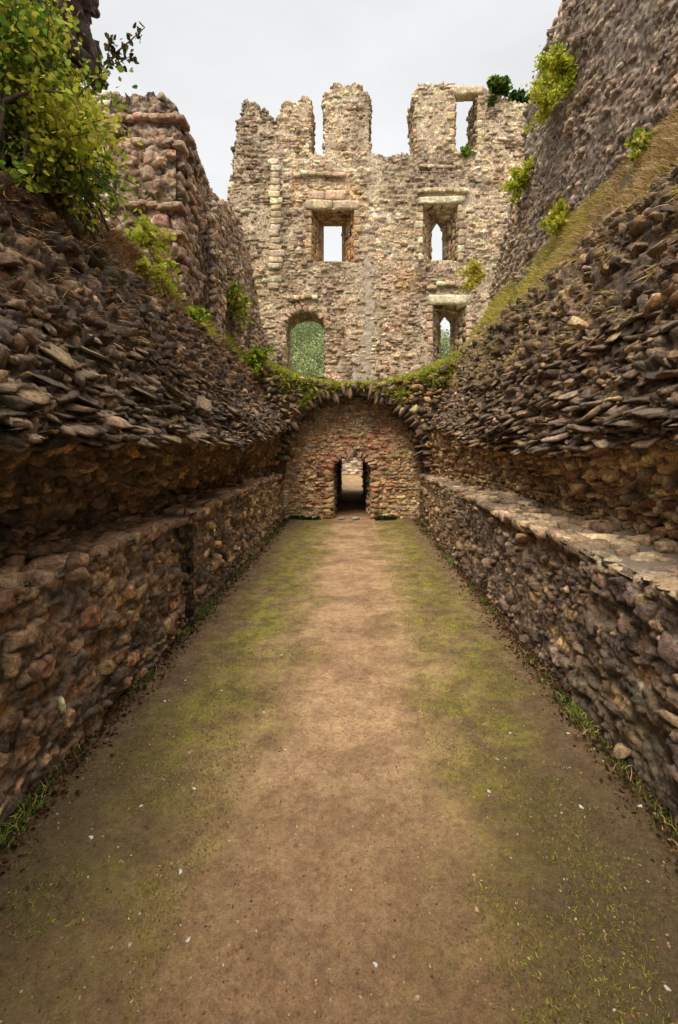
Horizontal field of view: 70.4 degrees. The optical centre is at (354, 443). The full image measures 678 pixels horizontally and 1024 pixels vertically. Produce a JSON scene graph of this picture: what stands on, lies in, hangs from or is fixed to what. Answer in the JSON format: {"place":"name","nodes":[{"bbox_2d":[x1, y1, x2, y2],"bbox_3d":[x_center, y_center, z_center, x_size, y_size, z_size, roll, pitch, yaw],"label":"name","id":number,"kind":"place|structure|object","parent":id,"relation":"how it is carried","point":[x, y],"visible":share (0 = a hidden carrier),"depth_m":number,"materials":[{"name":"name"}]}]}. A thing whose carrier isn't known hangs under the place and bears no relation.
{"place":"outdoors","nodes":[
{"label":"outdoors","id":0,"kind":"place"},
{"bbox_2d":[4,156,200,328],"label":"bank","id":1,"kind":"structure","parent":0,"point":[80,223],"depth_m":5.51,"materials":[{"name":"plant"}]},
{"bbox_2d":[0,0,107,92],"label":"ruined wall","id":2,"kind":"structure","parent":1,"relation":"on","point":[89,47],"depth_m":5.38,"materials":[{"name":"stone"}]},
{"bbox_2d":[92,20,144,104],"bbox_3d":[-2.649,-4.026,5.085,0.874,0.889,0.360,0,0,0],"label":"sapling","id":3,"kind":"object","parent":2,"relation":"on","point":[111,49],"visible":0.89,"depth_m":5.08,"materials":[{"name":"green plant"}]},
{"bbox_2d":[0,0,144,248],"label":"shrub","id":4,"kind":"object","parent":1,"relation":"on","point":[50,121],"visible":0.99,"depth_m":3.86,"materials":[{"name":"green plant"}]},
{"bbox_2d":[117,208,181,284],"bbox_3d":[-2.971,-2.938,7.042,0.518,1.056,1.098,0,0,37],"label":"weed","id":5,"kind":"object","parent":1,"relation":"on","point":[143,233],"visible":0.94,"depth_m":7.04,"materials":[{"name":"green plant"}]},
{"bbox_2d":[128,257,177,296],"bbox_3d":[-2.724,-2.201,6.422,0.548,0.521,0.597,0,0,0],"label":"weed","id":6,"kind":"object","parent":1,"relation":"on","point":[159,273],"visible":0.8,"depth_m":6.34,"materials":[{"name":"green plant"}]},
{"bbox_2d":[103,91,205,308],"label":"ruined pier","id":7,"kind":"structure","parent":1,"relation":"on","point":[166,170],"depth_m":7.94,"materials":[{"name":"stone"}]},
{"bbox_2d":[164,272,250,366],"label":"grass","id":8,"kind":"structure","parent":1,"relation":"on","point":[229,340],"depth_m":9.07,"materials":[{"name":"green plant"}]},
{"bbox_2d":[244,345,276,374],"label":"weed","id":9,"kind":"object","parent":1,"relation":"on","point":[259,356],"visible":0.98,"depth_m":11.34,"materials":[{"name":"green plant"}]},
{"bbox_2d":[80,0,561,347],"label":"sky","id":10,"kind":"structure","parent":0,"point":[208,57],"materials":[{"name":"white"}]},
{"bbox_2d":[0,475,677,1023],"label":"path","id":11,"kind":"structure","parent":0,"point":[440,943],"depth_m":2.29,"materials":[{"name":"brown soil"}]},
{"bbox_2d":[288,515,320,519],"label":"weeds","id":12,"kind":"object","parent":11,"relation":"on","point":[300,517],"visible":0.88,"depth_m":11.84,"materials":[{"name":"green plant"}]},
{"bbox_2d":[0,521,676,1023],"bbox_3d":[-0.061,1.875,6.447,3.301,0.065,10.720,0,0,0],"label":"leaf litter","id":13,"kind":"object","parent":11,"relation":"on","point":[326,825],"visible":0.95,"depth_m":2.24,"materials":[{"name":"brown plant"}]},
{"bbox_2d":[0,518,677,907],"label":"leaf litter","id":14,"kind":"object","parent":11,"relation":"on","point":[114,706],"visible":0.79,"depth_m":3.21,"materials":[{"name":"brown plant"}]},
{"bbox_2d":[375,515,397,520],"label":"weeds","id":15,"kind":"object","parent":11,"relation":"on","point":[380,517],"visible":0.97,"depth_m":11.83,"materials":[{"name":"green plant"}]},
{"bbox_2d":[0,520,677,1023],"bbox_3d":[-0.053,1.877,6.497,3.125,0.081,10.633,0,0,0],"label":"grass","id":16,"kind":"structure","parent":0,"point":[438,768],"depth_m":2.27,"materials":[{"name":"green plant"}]},
{"bbox_2d":[0,519,677,853],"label":"grass","id":17,"kind":"structure","parent":0,"point":[576,712],"depth_m":2.94,"materials":[{"name":"green plant"}]},
{"bbox_2d":[240,345,462,387],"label":"bank","id":18,"kind":"structure","parent":0,"point":[405,376],"depth_m":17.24,"materials":[{"name":"green plant"}]},
{"bbox_2d":[87,90,110,224],"bbox_3d":[-6.066,-5.376,11.835,1.130,6.233,0.930,0,0,0],"label":"wall stump","id":19,"kind":"object","parent":18,"relation":"on","point":[106,93],"visible":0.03,"depth_m":11.48,"materials":[{"name":"stone"}]},
{"bbox_2d":[198,165,265,353],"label":"ruined wall","id":20,"kind":"structure","parent":18,"relation":"on","point":[224,232],"depth_m":11.05,"materials":[{"name":"stone"}]},
{"bbox_2d":[184,200,255,346],"bbox_3d":[-2.862,-3.496,11.013,0.108,1.821,5.885,0,0,0],"label":"bare creeper","id":21,"kind":"object","parent":20,"relation":"attached to","point":[207,302],"visible":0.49,"depth_m":9.30,"materials":[{"name":"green plant"}]},
{"bbox_2d":[225,277,259,327],"bbox_3d":[-2.658,-3.253,11.170,0.776,1.180,0.876,0,0,-34],"label":"weed","id":22,"kind":"object","parent":20,"relation":"attached to","point":[236,290],"visible":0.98,"depth_m":11.12,"materials":[{"name":"green plant"}]},
{"bbox_2d":[227,81,526,382],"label":"castle wall","id":23,"kind":"structure","parent":18,"relation":"on","point":[384,297],"depth_m":15.99,"materials":[{"name":"stone"}]},
{"bbox_2d":[303,190,361,261],"bbox_3d":[-0.726,-7.238,16.108,1.954,2.384,0.429,0,0,0],"label":"window","id":24,"kind":"structure","parent":23,"relation":"in","point":[338,197],"depth_m":15.92,"materials":[{"name":"stone"}]},
{"bbox_2d":[415,196,465,261],"bbox_3d":[2.878,-7.153,16.111,1.715,2.148,0.412,0,0,0],"label":"window","id":25,"kind":"structure","parent":23,"relation":"in","point":[429,200],"depth_m":15.95,"materials":[{"name":"stone"}]},
{"bbox_2d":[426,294,472,359],"bbox_3d":[3.163,-3.865,16.109,1.641,2.196,0.429,0,0,0],"label":"window","id":26,"kind":"structure","parent":23,"relation":"in","point":[448,299],"depth_m":15.95,"materials":[{"name":"stone"}]},
{"bbox_2d":[446,85,485,152],"bbox_3d":[3.716,-10.805,16.116,1.306,2.213,0.423,0,0,0],"label":"window","id":27,"kind":"structure","parent":23,"relation":"in","point":[462,93],"depth_m":15.96,"materials":[{"name":"stone"}]},
{"bbox_2d":[460,145,473,156],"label":"weed tuft","id":28,"kind":"object","parent":23,"relation":"on","point":[465,151],"visible":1,"depth_m":15.85,"materials":[{"name":"green plant"}]},
{"bbox_2d":[454,256,488,292],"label":"fern","id":29,"kind":"object","parent":23,"relation":"attached to","point":[474,269],"visible":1,"depth_m":12.63,"materials":[{"name":"green plant"}]},
{"bbox_2d":[485,74,512,106],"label":"shrub","id":30,"kind":"object","parent":23,"relation":"on","point":[497,85],"visible":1,"depth_m":15.86,"materials":[{"name":"green plant"}]},
{"bbox_2d":[506,87,529,103],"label":"shrub","id":31,"kind":"object","parent":23,"relation":"on","point":[519,95],"visible":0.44,"depth_m":16.11,"materials":[{"name":"green plant"}]},
{"bbox_2d":[290,322,447,376],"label":"hill","id":32,"kind":"structure","parent":0,"point":[295,349],"depth_m":71.22,"materials":[{"name":"green plant"}]},
{"bbox_2d":[290,321,449,376],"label":"woodland","id":33,"kind":"object","parent":32,"relation":"on","point":[316,361],"visible":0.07,"depth_m":65.59,"materials":[{"name":"green plant"}]},
{"bbox_2d":[474,101,677,331],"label":"bank","id":34,"kind":"structure","parent":0,"point":[625,179],"depth_m":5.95,"materials":[{"name":"green plant"}]},
{"bbox_2d":[460,178,609,355],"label":"grass","id":35,"kind":"structure","parent":34,"relation":"on","point":[497,305],"depth_m":8.29,"materials":[{"name":"green plant"}]},
{"bbox_2d":[538,198,570,238],"bbox_3d":[3.324,-3.648,7.797,0.886,0.721,0.595,0,0,-35],"label":"fern","id":36,"kind":"object","parent":34,"relation":"on","point":[557,219],"visible":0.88,"depth_m":7.71,"materials":[{"name":"green plant"}]},
{"bbox_2d":[487,0,677,304],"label":"ruined wall","id":37,"kind":"structure","parent":34,"relation":"on","point":[625,53],"depth_m":7.04,"materials":[{"name":"grey stone"}]},
{"bbox_2d":[498,155,534,204],"bbox_3d":[3.273,-5.167,9.553,0.718,0.785,0.551,0,0,44],"label":"fern","id":38,"kind":"object","parent":37,"relation":"attached to","point":[519,183],"visible":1,"depth_m":9.50,"materials":[{"name":"green plant"}]},
{"bbox_2d":[523,72,556,134],"bbox_3d":[3.235,-5.781,8.301,0.570,0.843,0.951,0,0,12],"label":"fern","id":39,"kind":"object","parent":37,"relation":"attached to","point":[543,113],"visible":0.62,"depth_m":8.17,"materials":[{"name":"green plant"}]},
{"bbox_2d":[520,36,578,110],"bbox_3d":[3.154,-5.801,7.653,0.872,1.159,0.820,0,0,0],"label":"fern","id":40,"kind":"object","parent":37,"relation":"attached to","point":[557,64],"visible":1,"depth_m":7.54,"materials":[{"name":"green plant"}]},
{"bbox_2d":[623,126,659,160],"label":"fern","id":41,"kind":"object","parent":34,"relation":"on","point":[639,139],"visible":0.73,"depth_m":5.46,"materials":[{"name":"green plant"}]},
{"label":"ground","id":42,"kind":"structure","parent":0,"visible":0},
{"bbox_2d":[0,473,286,824],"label":"wall","id":43,"kind":"structure","parent":42,"relation":"on","point":[92,622],"depth_m":3.27,"materials":[{"name":"stone"}]},
{"bbox_2d":[0,168,288,566],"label":"vault wall","id":44,"kind":"structure","parent":43,"relation":"on","point":[107,419],"depth_m":3.76,"materials":[{"name":"stone"}]},
{"bbox_2d":[0,174,265,398],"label":"grass","id":45,"kind":"structure","parent":44,"relation":"on","point":[112,278],"depth_m":4.55,"materials":[{"name":"plant"}]},
{"bbox_2d":[185,305,211,324],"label":"weed","id":46,"kind":"object","parent":44,"relation":"on","point":[199,315],"visible":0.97,"depth_m":7.51,"materials":[{"name":"green plant"}]},
{"bbox_2d":[316,377,369,515],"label":"tunnel","id":47,"kind":"structure","parent":42,"relation":"on","point":[338,480],"depth_m":14.01,"materials":[{"name":"stone"}]},
{"bbox_2d":[341,458,362,474],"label":"boundary wall","id":48,"kind":"structure","parent":42,"relation":"on","point":[351,466],"depth_m":29.49,"materials":[{"name":"stone"}]},
{"bbox_2d":[283,398,422,518],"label":"end wall","id":49,"kind":"structure","parent":42,"relation":"on","point":[378,439],"depth_m":12.13,"materials":[{"name":"stone"}]},
{"bbox_2d":[243,356,460,480],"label":"vault arch","id":50,"kind":"structure","parent":49,"relation":"on","point":[417,412],"depth_m":11.59,"materials":[{"name":"stone"}]},
{"bbox_2d":[298,379,405,408],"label":"grass","id":51,"kind":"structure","parent":50,"relation":"on","point":[310,396],"depth_m":11.53,"materials":[{"name":"green plant"}]},
{"bbox_2d":[259,356,458,404],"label":"grass","id":52,"kind":"structure","parent":50,"relation":"on","point":[451,370],"depth_m":11.56,"materials":[{"name":"green plant"}]},
{"bbox_2d":[415,474,677,822],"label":"wall","id":53,"kind":"structure","parent":42,"relation":"on","point":[588,609],"depth_m":3.41,"materials":[{"name":"stone"}]},
{"bbox_2d":[426,165,677,541],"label":"vault wall","id":54,"kind":"structure","parent":53,"relation":"on","point":[587,429],"depth_m":4.61,"materials":[{"name":"stone"}]},
{"bbox_2d":[447,153,677,391],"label":"grass","id":55,"kind":"structure","parent":54,"relation":"on","point":[540,285],"depth_m":5.24,"materials":[{"name":"green plant"}]}
]}

